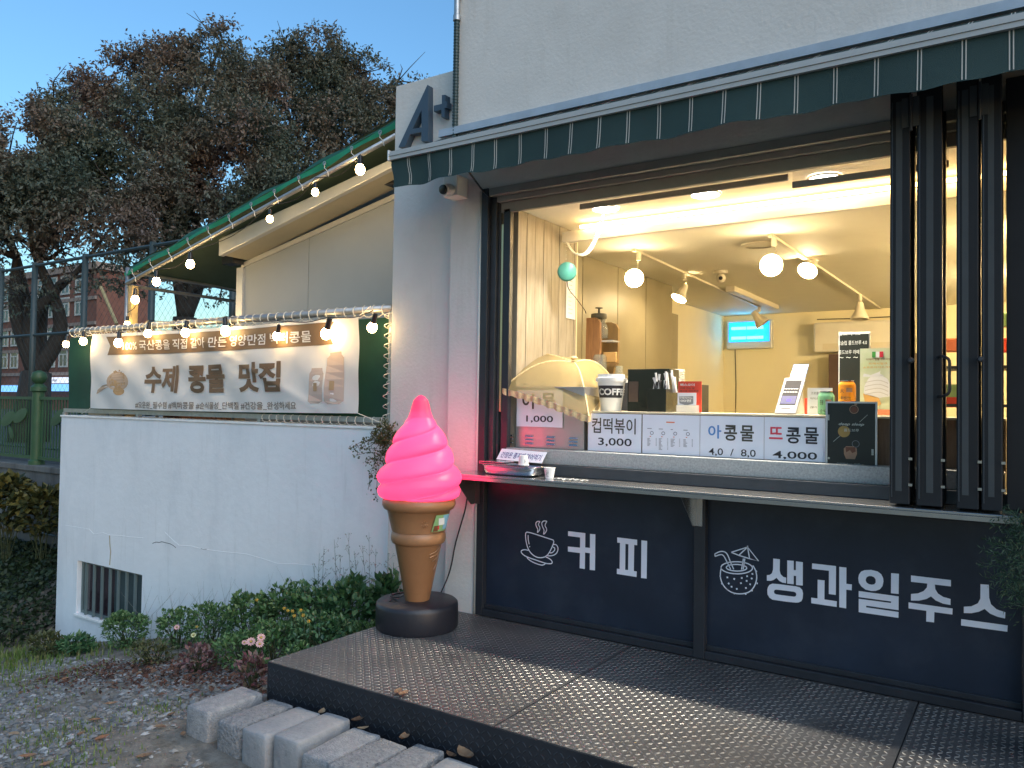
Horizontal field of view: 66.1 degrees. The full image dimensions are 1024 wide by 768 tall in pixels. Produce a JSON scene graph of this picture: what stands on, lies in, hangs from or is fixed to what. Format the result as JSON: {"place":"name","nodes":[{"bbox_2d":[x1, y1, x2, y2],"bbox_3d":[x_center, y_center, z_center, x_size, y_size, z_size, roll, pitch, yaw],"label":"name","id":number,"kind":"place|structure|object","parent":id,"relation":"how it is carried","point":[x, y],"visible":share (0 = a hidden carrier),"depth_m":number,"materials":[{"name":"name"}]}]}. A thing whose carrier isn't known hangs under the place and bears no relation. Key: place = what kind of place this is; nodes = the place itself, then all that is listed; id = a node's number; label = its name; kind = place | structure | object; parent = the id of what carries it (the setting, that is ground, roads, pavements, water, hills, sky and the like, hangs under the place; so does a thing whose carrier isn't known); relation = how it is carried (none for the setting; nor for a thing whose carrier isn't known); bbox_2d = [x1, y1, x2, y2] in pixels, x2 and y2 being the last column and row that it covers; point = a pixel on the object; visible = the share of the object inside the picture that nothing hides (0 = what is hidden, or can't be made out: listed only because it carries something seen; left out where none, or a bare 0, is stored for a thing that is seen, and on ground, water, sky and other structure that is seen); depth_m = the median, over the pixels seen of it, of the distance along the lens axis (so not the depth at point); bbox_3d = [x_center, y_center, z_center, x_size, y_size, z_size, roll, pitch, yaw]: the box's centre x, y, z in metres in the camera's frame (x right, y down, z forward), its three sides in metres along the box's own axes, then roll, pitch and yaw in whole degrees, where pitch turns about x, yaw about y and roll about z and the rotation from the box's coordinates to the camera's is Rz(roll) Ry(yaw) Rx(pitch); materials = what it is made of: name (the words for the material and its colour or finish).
{"place":"outdoors","nodes":[
{"label":"outdoors","id":0,"kind":"place"},
{"bbox_2d":[1,261,148,409],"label":"brick building","id":1,"kind":"structure","parent":0,"point":[55,276],"depth_m":58.28,"materials":[{"name":"brick"}]},
{"bbox_2d":[0,409,162,464],"bbox_3d":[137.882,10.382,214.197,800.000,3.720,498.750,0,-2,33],"label":"road","id":2,"kind":"structure","parent":0,"point":[26,459],"depth_m":14.75,"materials":[{"name":"asphalt"}]},
{"bbox_2d":[0,66,175,442],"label":"autumn tree","id":3,"kind":"object","parent":2,"relation":"on","point":[53,178],"visible":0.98,"depth_m":15.93,"materials":[{"name":"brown plant"}]},
{"bbox_2d":[0,239,235,454],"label":"netting fence","id":4,"kind":"object","parent":2,"relation":"on","point":[85,257],"visible":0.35,"depth_m":12.08,"materials":[{"name":"metal"}]},
{"bbox_2d":[54,12,303,330],"bbox_3d":[-7.622,-3.584,17.829,6.180,10.389,3.458,1,-1,4],"label":"autumn tree","id":5,"kind":"object","parent":2,"relation":"on","point":[184,139],"visible":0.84,"depth_m":17.52,"materials":[{"name":"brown plant"}]},
{"bbox_2d":[231,20,428,185],"bbox_3d":[-4.205,-3.774,19.366,5.735,10.915,3.550,1,-1,5],"label":"autumn tree","id":6,"kind":"object","parent":2,"relation":"on","point":[327,103],"visible":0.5,"depth_m":19.32,"materials":[{"name":"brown plant"}]},
{"bbox_2d":[0,608,202,767],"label":"grass","id":7,"kind":"structure","parent":0,"point":[18,653],"depth_m":5.95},
{"bbox_2d":[0,657,266,767],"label":"gravel","id":8,"kind":"structure","parent":0,"point":[124,694],"depth_m":4.61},
{"bbox_2d":[0,0,453,331],"label":"sky","id":9,"kind":"structure","parent":0,"point":[38,37],"materials":[{"name":"blue"}]},
{"bbox_2d":[0,554,1023,767],"bbox_3d":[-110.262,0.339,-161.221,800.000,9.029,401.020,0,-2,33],"label":"ground","id":10,"kind":"structure","parent":0,"point":[209,755],"depth_m":4.14,"materials":[{"name":"soil"}]},
{"bbox_2d":[0,468,37,568],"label":"bush","id":11,"kind":"object","parent":10,"relation":"on","point":[11,481],"visible":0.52,"depth_m":9.88,"materials":[{"name":"green plant"}]},
{"bbox_2d":[0,534,57,647],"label":"ivy ground cover","id":12,"kind":"object","parent":10,"relation":"on","point":[22,587],"visible":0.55,"depth_m":8.87,"materials":[{"name":"green plant"}]},
{"bbox_2d":[0,459,59,549],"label":"retaining wall","id":13,"kind":"structure","parent":10,"relation":"on","point":[47,473],"depth_m":10.53,"materials":[{"name":"concrete"}]},
{"bbox_2d":[0,370,87,464],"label":"green fence","id":14,"kind":"object","parent":13,"relation":"on","point":[38,390],"visible":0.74,"depth_m":10.67,"materials":[{"name":"metal"}]},
{"bbox_2d":[1,482,59,566],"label":"bush","id":15,"kind":"object","parent":10,"relation":"on","point":[38,498],"visible":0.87,"depth_m":9.61,"materials":[{"name":"green plant"}]},
{"bbox_2d":[24,628,66,659],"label":"weed plant","id":16,"kind":"object","parent":10,"relation":"on","point":[50,635],"visible":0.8,"depth_m":7.20,"materials":[{"name":"green plant"}]},
{"bbox_2d":[54,629,98,656],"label":"weed plant","id":17,"kind":"object","parent":10,"relation":"on","point":[65,643],"visible":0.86,"depth_m":7.09,"materials":[{"name":"green plant"}]},
{"bbox_2d":[98,609,151,649],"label":"mint plant","id":18,"kind":"object","parent":10,"relation":"on","point":[123,616],"visible":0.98,"depth_m":7.02,"materials":[{"name":"green plant"}]},
{"bbox_2d":[2,650,279,700],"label":"leaf litter","id":19,"kind":"object","parent":10,"relation":"on","point":[171,667],"visible":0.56,"depth_m":5.43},
{"bbox_2d":[125,636,178,666],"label":"shrub","id":20,"kind":"object","parent":10,"relation":"on","point":[161,648],"visible":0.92,"depth_m":5.94,"materials":[{"name":"green plant"}]},
{"bbox_2d":[154,606,201,648],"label":"mint plant","id":21,"kind":"object","parent":10,"relation":"on","point":[177,613],"visible":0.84,"depth_m":6.64,"materials":[{"name":"green plant"}]},
{"bbox_2d":[174,642,221,673],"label":"purple plant","id":22,"kind":"object","parent":10,"relation":"on","point":[205,650],"visible":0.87,"depth_m":5.24,"materials":[{"name":"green plant"}]},
{"bbox_2d":[183,600,234,647],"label":"mint plant","id":23,"kind":"object","parent":10,"relation":"on","point":[213,614],"visible":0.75,"depth_m":6.40,"materials":[{"name":"green plant"}]},
{"bbox_2d":[55,415,389,641],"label":"white wall","id":24,"kind":"structure","parent":10,"relation":"on","point":[184,506],"depth_m":7.01,"materials":[{"name":"paint"}]},
{"bbox_2d":[73,561,141,633],"bbox_3d":[-4.016,2.121,7.899,1.195,0.574,0.130,0,-2,33],"label":"basement window","id":25,"kind":"structure","parent":24,"relation":"attached to","point":[104,589],"depth_m":7.95,"materials":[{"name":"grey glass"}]},
{"bbox_2d":[62,304,391,426],"bbox_3d":[-2.853,-0.137,7.193,4.712,0.929,0.098,0,-2,33],"label":"banner rail","id":26,"kind":"object","parent":24,"relation":"on","point":[336,312],"visible":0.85,"depth_m":6.67,"materials":[{"name":"white metal"}]},
{"bbox_2d":[68,313,390,416],"bbox_3d":[-2.850,-0.118,7.211,4.716,0.839,0.094,0,-2,33],"label":"green curtain","id":27,"kind":"object","parent":26,"relation":"hanging from","point":[372,370],"visible":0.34,"depth_m":6.14,"materials":[{"name":"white fabric"}]},
{"bbox_2d":[81,306,383,423],"bbox_3d":[-2.699,-0.132,7.009,4.321,0.924,0.076,0,-2,33],"label":"banner","id":28,"kind":"object","parent":26,"relation":"attached to","point":[301,368],"visible":0.97,"depth_m":6.81,"materials":[{"name":"fabric"}]},
{"bbox_2d":[122,117,395,416],"bbox_3d":[-1.465,-0.728,8.859,3.811,2.733,3.902,0,-2,33],"label":"roof","id":29,"kind":"object","parent":24,"relation":"on","point":[371,147],"visible":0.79,"depth_m":7.58,"materials":[{"name":"green metal"}]},
{"bbox_2d":[66,154,372,333],"bbox_3d":[-2.730,-1.177,7.190,4.347,1.387,0.378,0,-2,33],"label":"light string cable","id":30,"kind":"object","parent":29,"relation":"hanging from","point":[225,239],"visible":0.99,"depth_m":6.97,"materials":[{"name":"black plastic"}]},
{"bbox_2d":[219,161,393,425],"bbox_3d":[-1.119,-0.617,8.666,2.544,2.510,3.400,0,-2,33],"label":"annex","id":31,"kind":"object","parent":24,"relation":"on","point":[331,248],"visible":0.49,"depth_m":7.44,"materials":[{"name":"paint"}]},
{"bbox_2d":[187,687,262,742],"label":"paving block","id":32,"kind":"structure","parent":10,"relation":"on","point":[205,716],"depth_m":3.97,"materials":[{"name":"concrete"}]},
{"bbox_2d":[211,628,269,671],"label":"shrub","id":33,"kind":"object","parent":10,"relation":"on","point":[228,637],"visible":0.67,"depth_m":5.23,"materials":[{"name":"green plant"}]},
{"bbox_2d":[217,588,277,647],"bbox_3d":[-2.030,1.817,6.082,0.584,0.487,0.441,0,-2,33],"label":"mint plant","id":34,"kind":"object","parent":10,"relation":"on","point":[241,605],"visible":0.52,"depth_m":6.01,"materials":[{"name":"green plant"}]},
{"bbox_2d":[233,649,269,689],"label":"purple plant","id":35,"kind":"object","parent":10,"relation":"on","point":[261,666],"visible":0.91,"depth_m":4.52,"materials":[{"name":"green plant"}]},
{"bbox_2d":[217,699,292,758],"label":"paving block","id":36,"kind":"structure","parent":10,"relation":"on","point":[230,733],"depth_m":3.82,"materials":[{"name":"concrete"}]},
{"bbox_2d":[242,618,311,663],"bbox_3d":[-1.557,1.723,5.220,0.432,0.326,0.502,2,-2,-25],"label":"shrub","id":37,"kind":"object","parent":10,"relation":"on","point":[274,627],"visible":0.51,"depth_m":5.17,"materials":[{"name":"green plant"}]},
{"bbox_2d":[245,576,315,647],"bbox_3d":[-1.726,1.730,5.942,0.620,0.534,0.463,0,-2,33],"label":"mint plant","id":38,"kind":"object","parent":10,"relation":"on","point":[274,603],"visible":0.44,"depth_m":5.88,"materials":[{"name":"green plant"}]},
{"bbox_2d":[242,707,319,767],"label":"paving block","id":39,"kind":"structure","parent":10,"relation":"on","point":[258,745],"depth_m":3.69,"materials":[{"name":"concrete"}]},
{"bbox_2d":[273,713,349,767],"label":"paving block","id":40,"kind":"structure","parent":10,"relation":"on","point":[293,745],"depth_m":3.62,"materials":[{"name":"concrete"}]},
{"bbox_2d":[281,578,356,643],"bbox_3d":[-1.390,1.674,5.669,0.651,0.547,0.511,0,-2,33],"label":"broadleaf plant","id":41,"kind":"object","parent":10,"relation":"on","point":[301,596],"visible":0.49,"depth_m":5.61,"materials":[{"name":"green plant"}]},
{"bbox_2d":[284,608,358,650],"bbox_3d":[-1.248,1.651,5.162,0.597,0.369,0.441,0,-2,33],"label":"shrub","id":42,"kind":"object","parent":10,"relation":"on","point":[327,620],"visible":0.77,"depth_m":5.12,"materials":[{"name":"green plant"}]},
{"bbox_2d":[302,728,380,767],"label":"paving block","id":43,"kind":"structure","parent":10,"relation":"on","point":[323,755],"depth_m":3.53,"materials":[{"name":"concrete"}]},
{"bbox_2d":[316,569,380,636],"bbox_3d":[-1.137,1.585,5.530,0.553,0.583,0.479,0,-2,33],"label":"broadleaf plant","id":44,"kind":"object","parent":10,"relation":"on","point":[355,587],"visible":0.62,"depth_m":5.47,"materials":[{"name":"green plant"}]},
{"bbox_2d":[309,533,398,621],"bbox_3d":[-1.177,1.517,5.832,0.916,0.856,0.110,0,-2,33],"label":"seeding weed","id":45,"kind":"object","parent":10,"relation":"on","point":[323,561],"visible":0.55,"depth_m":5.88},
{"bbox_2d":[326,738,406,767],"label":"paving block","id":46,"kind":"structure","parent":10,"relation":"on","point":[376,753],"depth_m":3.44,"materials":[{"name":"concrete"}]},
{"bbox_2d":[361,567,402,623],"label":"broadleaf plant","id":47,"kind":"object","parent":10,"relation":"on","point":[386,583],"visible":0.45,"depth_m":5.52,"materials":[{"name":"green plant"}]},
{"bbox_2d":[375,744,443,767],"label":"paving block","id":48,"kind":"structure","parent":10,"relation":"on","point":[418,756],"depth_m":3.42,"materials":[{"name":"concrete"}]},
{"bbox_2d":[432,758,477,767],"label":"paving block","id":49,"kind":"structure","parent":10,"relation":"on","point":[448,763],"depth_m":3.38,"materials":[{"name":"concrete"}]},
{"bbox_2d":[267,611,1023,767],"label":"steel platform","id":50,"kind":"structure","parent":10,"relation":"on","point":[488,692],"depth_m":3.69,"materials":[{"name":"black metal"}]},
{"bbox_2d":[375,395,461,637],"bbox_3d":[-0.587,0.794,4.958,0.542,1.452,0.537,0,-2,33],"label":"ice cream cone sign","id":51,"kind":"object","parent":50,"relation":"on","point":[419,477],"visible":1,"depth_m":4.80,"materials":[{"name":"pink plastic"}]},
{"bbox_2d":[976,506,1023,625],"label":"potted fern","id":52,"kind":"object","parent":50,"relation":"on","point":[1015,582],"visible":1,"depth_m":3.23,"materials":[{"name":"green plant"}]},
{"bbox_2d":[387,0,1023,620],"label":"kiosk building","id":53,"kind":"structure","parent":10,"relation":"on","point":[521,54],"depth_m":5.18,"materials":[{"name":"beige paint"}]},
{"bbox_2d":[349,418,397,501],"bbox_3d":[-1.020,0.554,5.772,0.480,0.622,0.214,0,-2,33],"label":"climbing shrub","id":54,"kind":"object","parent":53,"relation":"attached to","point":[384,439],"visible":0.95,"depth_m":5.74,"materials":[{"name":"green plant"}]},
{"bbox_2d":[399,85,451,148],"bbox_3d":[-0.628,-1.933,5.666,0.445,0.411,0.056,0,-2,33],"label":"letter sign","id":55,"kind":"object","parent":53,"relation":"attached to","point":[423,115],"visible":0.95,"depth_m":5.64,"materials":[{"name":"metal"}]},
{"bbox_2d":[439,175,467,200],"bbox_3d":[-0.412,-1.335,5.337,0.123,0.152,0.213,0,-2,33],"label":"security camera","id":56,"kind":"object","parent":53,"relation":"attached to","point":[454,188],"visible":0.98,"depth_m":5.32,"materials":[{"name":"beige plastic"}]},
{"bbox_2d":[452,0,460,136],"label":"conduit","id":57,"kind":"object","parent":53,"relation":"attached to","point":[456,21],"visible":0.97,"depth_m":5.43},
{"bbox_2d":[387,0,1023,196],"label":"awning","id":58,"kind":"object","parent":53,"relation":"attached to","point":[981,41],"visible":1,"depth_m":3.94,"materials":[{"name":"green fabric"}]},
{"bbox_2d":[475,101,1023,721],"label":"serving window frame","id":59,"kind":"object","parent":53,"relation":"attached to","point":[899,607],"visible":0.83,"depth_m":4.31,"materials":[{"name":"black metal"}]},
{"bbox_2d":[459,470,1019,526],"bbox_3d":[0.952,0.682,4.317,3.085,0.219,0.291,0,-2,33],"label":"serving shelf","id":60,"kind":"object","parent":59,"relation":"attached to","point":[692,497],"visible":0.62,"depth_m":4.12,"materials":[{"name":"silver metal"}]},
{"bbox_2d":[481,460,544,476],"bbox_3d":[0.003,0.531,4.969,0.421,0.078,0.175,0,-2,33],"label":"steel tray","id":61,"kind":"object","parent":60,"relation":"on","point":[500,467],"visible":0.99,"depth_m":4.92,"materials":[{"name":"silver metal"}]},
{"bbox_2d":[506,447,1005,492],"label":"stone sill","id":62,"kind":"structure","parent":59,"relation":"on","point":[827,472],"depth_m":4.36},
{"bbox_2d":[497,449,546,462],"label":"sauce sign","id":63,"kind":"object","parent":62,"relation":"on","point":[514,455],"visible":0.88,"depth_m":5.09,"materials":[{"name":"white paper"}]},
{"bbox_2d":[510,387,600,449],"bbox_3d":[0.311,0.225,5.309,0.602,0.402,0.392,0,-2,33],"label":"warmer box","id":64,"kind":"object","parent":62,"relation":"on","point":[571,434],"visible":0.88,"depth_m":5.07,"materials":[{"name":"metal"}]},
{"bbox_2d":[516,390,562,427],"bbox_3d":[0.179,0.162,5.165,0.353,0.241,0.004,0,-2,33],"label":"price sign","id":65,"kind":"object","parent":64,"relation":"attached to","point":[530,414],"visible":0.85,"depth_m":5.16,"materials":[{"name":"white paper"}]},
{"bbox_2d":[502,354,608,422],"bbox_3d":[0.209,0.013,5.483,1.117,0.487,0.718,0,-2,33],"label":"food cover","id":66,"kind":"object","parent":64,"relation":"on","point":[556,407],"visible":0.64,"depth_m":5.16,"materials":[{"name":"beige fabric"}]},
{"bbox_2d":[588,413,641,452],"bbox_3d":[0.630,0.301,4.854,0.363,0.233,0.003,0,-2,33],"label":"price sign","id":67,"kind":"object","parent":62,"relation":"on","point":[615,432],"visible":1,"depth_m":4.85,"materials":[{"name":"white paper"}]},
{"bbox_2d":[642,414,699,455],"bbox_3d":[0.937,0.300,4.652,0.358,0.233,0.004,0,-2,33],"label":"price sign","id":68,"kind":"object","parent":62,"relation":"on","point":[672,434],"visible":1,"depth_m":4.65,"materials":[{"name":"white paper"}]},
{"bbox_2d":[700,416,763,458],"bbox_3d":[1.241,0.299,4.451,0.365,0.233,0.003,0,-2,33],"label":"price sign","id":69,"kind":"object","parent":62,"relation":"on","point":[732,436],"visible":1,"depth_m":4.45,"materials":[{"name":"white paper"}]},
{"bbox_2d":[764,417,824,461],"bbox_3d":[1.528,0.299,4.261,0.320,0.233,0.003,0,-2,33],"label":"price sign","id":70,"kind":"object","parent":62,"relation":"on","point":[795,439],"visible":1,"depth_m":4.26,"materials":[{"name":"white paper"}]},
{"bbox_2d":[825,401,877,464],"bbox_3d":[1.761,0.259,4.084,0.250,0.334,0.015,0,-2,33],"label":"framed poster","id":71,"kind":"object","parent":62,"relation":"on","point":[851,433],"visible":0.87,"depth_m":4.08,"materials":[{"name":"black paper"}]},
{"bbox_2d":[889,92,918,504],"bbox_3d":[1.880,-0.418,3.743,0.124,1.955,0.268,0,-2,33],"label":"folding door leaf","id":72,"kind":"object","parent":59,"relation":"attached to","point":[904,115],"visible":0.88,"depth_m":3.68,"materials":[{"name":"black glass"}]},
{"bbox_2d":[916,85,950,506],"bbox_3d":[1.977,-0.418,3.666,0.145,1.955,0.290,0,-2,33],"label":"folding door leaf","id":73,"kind":"object","parent":59,"relation":"attached to","point":[933,358],"visible":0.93,"depth_m":3.61,"materials":[{"name":"black metal"}]},
{"bbox_2d":[956,79,988,509],"bbox_3d":[2.109,-0.418,3.592,0.126,1.955,0.268,0,-2,33],"label":"folding door leaf","id":74,"kind":"object","parent":59,"relation":"attached to","point":[972,102],"visible":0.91,"depth_m":3.52,"materials":[{"name":"black metal"}]},
{"bbox_2d":[981,73,1005,510],"bbox_3d":[2.184,-0.418,3.563,0.090,1.955,0.233,0,-2,33],"label":"folding door leaf","id":75,"kind":"object","parent":59,"relation":"attached to","point":[992,269],"visible":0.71,"depth_m":3.47,"materials":[{"name":"black glass"}]},
{"bbox_2d":[1006,75,1023,510],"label":"door jamb post","id":76,"kind":"object","parent":59,"relation":"attached to","point":[1015,265],"depth_m":3.54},
{"bbox_2d":[510,140,1006,476],"bbox_3d":[3.213,0.254,7.390,5.200,2.870,7.100,0,-2,33],"label":"shop interior","id":77,"kind":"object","parent":53,"relation":"in","point":[660,327],"visible":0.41,"depth_m":7.00,"materials":[{"name":"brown wood"}]},
{"bbox_2d":[566,277,575,319],"bbox_3d":[0.443,-0.670,5.920,0.004,0.360,0.140,0,-2,33],"label":"wall notice","id":78,"kind":"object","parent":77,"relation":"attached to","point":[570,305],"depth_m":5.91,"materials":[{"name":"white paper"}]},
{"bbox_2d":[557,262,585,312],"bbox_3d":[0.472,-0.696,5.701,0.134,0.328,0.401,0,-2,33],"label":"balloon","id":79,"kind":"object","parent":77,"relation":"hanging from","point":[566,271],"visible":1,"depth_m":5.55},
{"bbox_2d":[579,383,708,411],"bbox_3d":[1.014,0.786,6.067,0.779,1.574,0.700,0,-2,33],"label":"back counter","id":80,"kind":"object","parent":77,"relation":"on","point":[705,398],"visible":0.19,"depth_m":6.04,"materials":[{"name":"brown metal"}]},
{"bbox_2d":[585,307,619,373],"bbox_3d":[0.717,-0.323,6.120,0.242,0.559,0.225,0,-2,33],"label":"wooden grinder stand","id":81,"kind":"object","parent":80,"relation":"on","point":[603,343],"visible":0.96,"depth_m":6.11,"materials":[{"name":"brown wood"}]},
{"bbox_2d":[580,174,788,209],"bbox_3d":[0.990,-1.216,4.737,1.311,0.174,0.020,0,-2,33],"label":"vinyl screen","id":82,"kind":"object","parent":77,"relation":"attached to","point":[710,188],"visible":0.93,"depth_m":4.68,"materials":[{"name":"black"}]},
{"bbox_2d":[631,249,757,307],"bbox_3d":[2.114,-1.059,8.407,0.036,0.020,4.248,0,-2,31],"label":"track rail","id":83,"kind":"object","parent":77,"relation":"attached to","point":[656,260],"visible":0.79,"depth_m":7.82,"materials":[{"name":"white metal"}]},
{"bbox_2d":[624,252,643,287],"bbox_3d":[1.060,-0.962,6.715,0.156,0.298,0.209,0,-2,25],"label":"globe light","id":84,"kind":"object","parent":83,"relation":"attached to","point":[634,278],"visible":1,"depth_m":6.64,"materials":[{"name":"glass"}]},
{"bbox_2d":[727,319,772,412],"bbox_3d":[3.347,-0.218,11.101,0.636,1.366,0.131,0,-2,33],"label":"insect lamp","id":85,"kind":"object","parent":77,"relation":"attached to","point":[744,334],"visible":0.98,"depth_m":11.09,"materials":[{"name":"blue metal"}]},
{"bbox_2d":[726,286,778,309],"bbox_3d":[2.869,-1.006,9.307,0.108,0.058,1.828,0,-2,33],"label":"ceiling batten lamp","id":86,"kind":"object","parent":77,"relation":"attached to","point":[746,295],"visible":1,"depth_m":9.10,"materials":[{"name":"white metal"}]},
{"bbox_2d":[562,171,1005,243],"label":"ceiling beam","id":87,"kind":"structure","parent":77,"relation":"attached to","point":[844,204],"depth_m":5.01,"materials":[{"name":"beige"}]},
{"bbox_2d":[575,411,1006,504],"bbox_3d":[1.471,0.858,4.599,2.410,1.367,0.520,0,-2,33],"label":"counter","id":88,"kind":"object","parent":77,"relation":"on","point":[883,440],"visible":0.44,"depth_m":4.06,"materials":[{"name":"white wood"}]},
{"bbox_2d":[596,374,626,410],"bbox_3d":[0.640,0.057,5.080,0.200,0.236,0.200,0,-2,33],"label":"display cup","id":89,"kind":"object","parent":88,"relation":"on","point":[611,389],"visible":0.98,"depth_m":5.01,"materials":[{"name":"white paper"}]},
{"bbox_2d":[627,369,680,411],"bbox_3d":[0.890,0.040,4.922,0.342,0.267,0.270,0,-2,33],"label":"cup organiser","id":90,"kind":"object","parent":88,"relation":"on","point":[652,390],"visible":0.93,"depth_m":4.90,"materials":[{"name":"black plastic"}]},
{"bbox_2d":[676,381,701,412],"bbox_3d":[1.060,0.077,4.715,0.147,0.187,0.034,0,-2,33],"label":"flyer stand","id":91,"kind":"object","parent":88,"relation":"on","point":[689,396],"visible":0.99,"depth_m":4.71,"materials":[{"name":"red paper"}]},
{"bbox_2d":[775,364,808,414],"bbox_3d":[1.602,0.031,4.503,0.131,0.299,0.250,0,-2,33],"label":"sign","id":92,"kind":"object","parent":88,"relation":"on","point":[790,400],"visible":0.9,"depth_m":4.48,"materials":[{"name":"white"}]},
{"bbox_2d":[807,388,832,414],"bbox_3d":[1.756,0.098,4.487,0.136,0.152,0.004,0,-2,33],"label":"handwritten card","id":93,"kind":"object","parent":88,"relation":"on","point":[812,400],"visible":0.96,"depth_m":4.50,"materials":[{"name":"white paper"}]},
{"bbox_2d":[818,391,834,414],"bbox_3d":[1.746,0.106,4.371,0.088,0.132,0.089,0,-2,33],"label":"drink can","id":94,"kind":"object","parent":88,"relation":"on","point":[824,397],"visible":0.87,"depth_m":4.34,"materials":[{"name":"green metal"}]},
{"bbox_2d":[838,331,870,401],"bbox_3d":[1.991,0.086,4.580,0.175,0.790,0.024,0,-2,33],"label":"chalkboard","id":95,"kind":"object","parent":88,"relation":"attached to","point":[851,344],"visible":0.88,"depth_m":4.58,"materials":[{"name":"black"}]},
{"bbox_2d":[860,348,889,415],"bbox_3d":[2.043,-0.011,4.395,0.183,0.377,0.008,0,-2,33],"label":"ice cream poster","id":96,"kind":"object","parent":88,"relation":"on","point":[874,374],"visible":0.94,"depth_m":4.40,"materials":[{"name":"white paper"}]},
{"bbox_2d":[768,234,880,308],"bbox_3d":[3.346,-1.050,8.047,0.036,0.020,5.028,0,-2,34],"label":"track rail","id":97,"kind":"object","parent":77,"relation":"attached to","point":[782,243],"visible":1,"depth_m":7.42,"materials":[{"name":"white metal"}]},
{"bbox_2d":[759,236,782,276],"bbox_3d":[2.007,-0.964,6.035,0.174,0.300,0.223,0,-2,33],"label":"globe light","id":98,"kind":"object","parent":97,"relation":"attached to","point":[770,265],"visible":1,"depth_m":5.96,"materials":[{"name":"white glass"}]},
{"bbox_2d":[797,259,817,278],"bbox_3d":[2.619,-1.030,6.948,0.176,0.207,0.211,0,-2,33],"label":"track spotlight","id":99,"kind":"object","parent":97,"relation":"attached to","point":[807,269],"visible":0.94,"depth_m":6.89,"materials":[{"name":"glass"}]},
{"bbox_2d":[814,316,889,352],"bbox_3d":[4.568,-0.652,10.233,1.200,0.468,0.256,0,-2,33],"label":"air conditioner","id":100,"kind":"object","parent":77,"relation":"attached to","point":[826,337],"visible":0.52,"depth_m":10.25,"materials":[{"name":"beige plastic"}]},
{"bbox_2d":[792,160,948,188],"bbox_3d":[1.873,-1.195,4.152,0.760,0.221,0.020,0,-2,33],"label":"vinyl screen","id":101,"kind":"object","parent":77,"relation":"attached to","point":[843,178],"visible":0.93,"depth_m":4.20,"materials":[{"name":"black"}]},
{"bbox_2d":[829,353,916,415],"bbox_3d":[4.620,0.673,10.079,1.000,2.114,0.360,0,-2,33],"label":"dark shelf unit","id":102,"kind":"object","parent":77,"relation":"on","point":[833,371],"visible":0.14,"depth_m":10.18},
{"bbox_2d":[838,380,855,401],"bbox_3d":[1.845,0.040,4.332,0.090,0.118,0.091,0,-2,33],"label":"drink can","id":103,"kind":"object","parent":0,"point":[846,390],"visible":0.98,"depth_m":4.30,"materials":[{"name":"orange metal"}]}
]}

